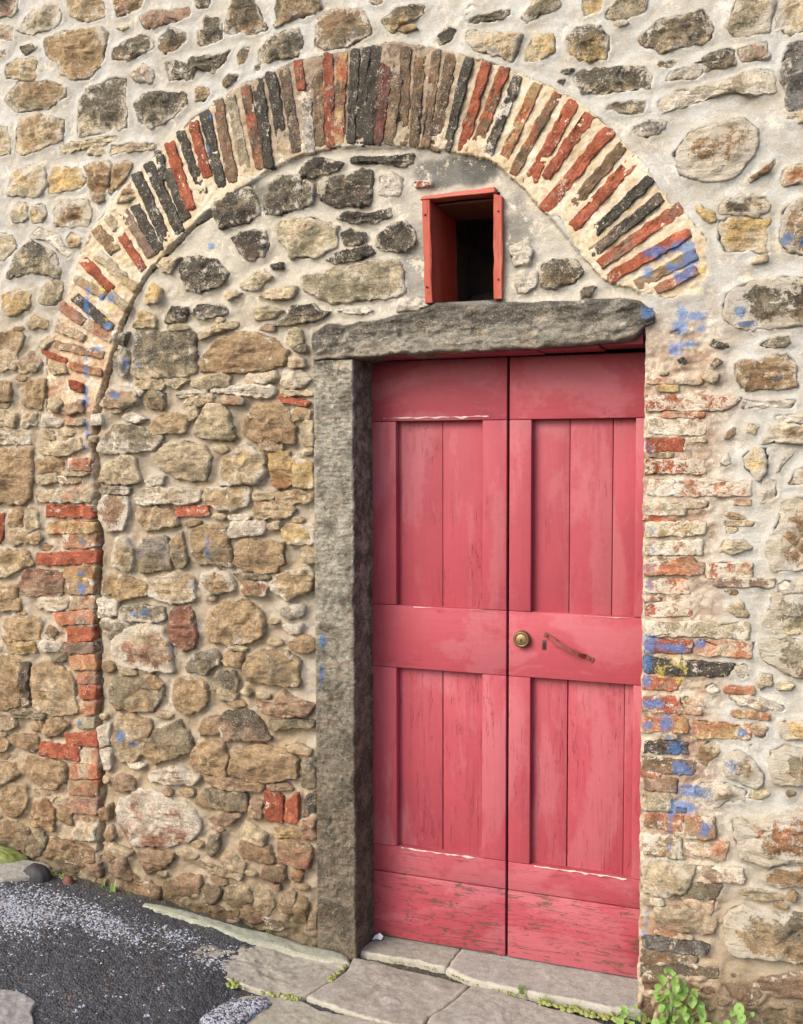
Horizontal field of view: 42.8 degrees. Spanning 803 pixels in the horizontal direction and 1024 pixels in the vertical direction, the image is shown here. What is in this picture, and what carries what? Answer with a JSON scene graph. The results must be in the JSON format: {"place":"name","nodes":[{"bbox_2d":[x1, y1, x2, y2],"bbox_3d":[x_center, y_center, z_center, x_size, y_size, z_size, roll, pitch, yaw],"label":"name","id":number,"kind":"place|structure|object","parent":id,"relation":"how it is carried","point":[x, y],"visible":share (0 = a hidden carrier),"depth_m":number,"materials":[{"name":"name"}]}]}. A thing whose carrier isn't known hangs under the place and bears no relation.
{"place":"outdoors","nodes":[
{"label":"outdoors","id":0,"kind":"place"},
{"bbox_2d":[0,860,601,1023],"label":"pavement","id":1,"kind":"structure","parent":0,"point":[360,991],"depth_m":3.45,"materials":[{"name":"stone"}]},
{"bbox_2d":[0,845,28,863],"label":"moss bank","id":2,"kind":"structure","parent":1,"relation":"on","point":[8,855],"depth_m":4.13,"materials":[{"name":"green plant"}]},
{"bbox_2d":[23,863,51,882],"bbox_3d":[-1.442,1.423,4.053,0.124,0.059,0.089,1,3,20],"label":"black rock","id":3,"kind":"object","parent":1,"relation":"on","point":[37,873],"visible":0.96,"depth_m":4.02,"materials":[{"name":"grey stone"}]},
{"bbox_2d":[2,890,258,981],"bbox_3d":[-1.230,1.501,3.584,1.390,0.175,0.670,1,3,20],"label":"brown grit","id":4,"kind":"object","parent":1,"relation":"on","point":[126,934],"visible":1,"depth_m":3.70,"materials":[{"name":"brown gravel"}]},
{"bbox_2d":[200,996,271,1023],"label":"tar patch","id":5,"kind":"object","parent":1,"relation":"on","point":[242,1011],"visible":1,"depth_m":3.30,"materials":[{"name":"grey gravel"}]},
{"bbox_2d":[0,858,650,1023],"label":"road","id":6,"kind":"structure","parent":0,"point":[127,981],"depth_m":3.53,"materials":[{"name":"grey asphalt"}]},
{"bbox_2d":[63,875,73,884],"bbox_3d":[-1.310,1.451,4.030,0.047,0.040,0.042,1,3,20],"label":"pebble","id":7,"kind":"object","parent":6,"relation":"on","point":[68,880],"visible":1,"depth_m":4.01,"materials":[{"name":"red stone"}]},
{"bbox_2d":[109,880,115,892],"bbox_3d":[-1.125,1.458,3.992,0.036,0.049,0.018,1,3,20],"label":"grass tuft","id":8,"kind":"object","parent":6,"relation":"on","point":[112,887],"visible":1,"depth_m":3.99,"materials":[{"name":"green plant"}]},
{"bbox_2d":[2,884,243,1010],"bbox_3d":[-1.310,1.496,3.558,1.473,0.183,0.987,1,3,20],"label":"pale grit","id":9,"kind":"object","parent":6,"relation":"on","point":[106,927],"visible":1,"depth_m":3.71,"materials":[{"name":"gravel"}]},
{"bbox_2d":[50,869,666,1023],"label":"joint moss","id":10,"kind":"object","parent":6,"relation":"on","point":[570,1009],"visible":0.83,"depth_m":3.39,"materials":[{"name":"green plant"}]},
{"bbox_2d":[723,1003,754,1023],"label":"weed","id":11,"kind":"object","parent":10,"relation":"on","point":[738,1009],"visible":1,"depth_m":3.15,"materials":[{"name":"green plant"}]},
{"bbox_2d":[0,0,802,1023],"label":"stone wall","id":12,"kind":"structure","parent":6,"relation":"on","point":[156,630],"depth_m":3.66,"materials":[{"name":"stone"}]},
{"bbox_2d":[46,41,706,412],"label":"brick arch","id":13,"kind":"structure","parent":12,"relation":"attached to","point":[585,176],"depth_m":3.46,"materials":[{"name":"red brick"}]},
{"bbox_2d":[420,187,503,307],"bbox_3d":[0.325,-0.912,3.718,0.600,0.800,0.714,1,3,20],"label":"vent window","id":14,"kind":"structure","parent":12,"relation":"attached to","point":[485,261],"depth_m":3.52,"materials":[{"name":"orange paint"}]},
{"bbox_2d":[311,298,654,961],"bbox_3d":[0.327,0.542,3.606,1.244,2.508,0.380,1,3,20],"label":"door surround","id":15,"kind":"object","parent":12,"relation":"attached to","point":[349,354],"visible":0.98,"depth_m":3.62,"materials":[{"name":"stone"}]},
{"bbox_2d":[371,357,509,955],"bbox_3d":[0.138,0.520,3.716,0.510,2.128,0.056,1,3,20],"label":"door leaf","id":16,"kind":"object","parent":15,"relation":"attached to","point":[440,528],"visible":1,"depth_m":3.71,"materials":[{"name":"red paint"}]},
{"bbox_2d":[508,352,645,977],"bbox_3d":[0.608,0.530,3.528,0.484,2.128,0.084,1,3,20],"label":"door leaf","id":17,"kind":"object","parent":15,"relation":"attached to","point":[576,527],"visible":0.91,"depth_m":3.54,"materials":[{"name":"red paint"}]},
{"bbox_2d":[360,934,641,1020],"bbox_3d":[0.347,1.621,3.621,1.025,0.053,0.316,1,3,20],"label":"doorstep","id":18,"kind":"object","parent":6,"relation":"on","point":[597,992],"visible":0.77,"depth_m":3.54,"materials":[{"name":"stone"}]},
{"bbox_2d":[372,933,382,939],"bbox_3d":[-0.088,1.573,3.792,0.036,0.019,0.027,1,3,20],"label":"paper scrap","id":19,"kind":"object","parent":18,"relation":"on","point":[379,936],"visible":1,"depth_m":3.79,"materials":[{"name":"white paper"}]},
{"bbox_2d":[518,979,526,994],"bbox_3d":[0.404,1.597,3.441,0.044,0.044,0.038,-1,3,-11],"label":"grass tuft","id":20,"kind":"object","parent":18,"relation":"on","point":[521,991],"visible":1,"depth_m":3.44,"materials":[{"name":"green plant"}]},
{"bbox_2d":[615,1005,645,1023],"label":"weed","id":21,"kind":"object","parent":6,"relation":"on","point":[623,1013],"visible":1,"depth_m":3.27,"materials":[{"name":"green plant"}]},
{"bbox_2d":[651,967,718,1023],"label":"weed","id":22,"kind":"object","parent":6,"relation":"on","point":[676,997],"visible":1,"depth_m":3.21,"materials":[{"name":"green plant"}]}
]}

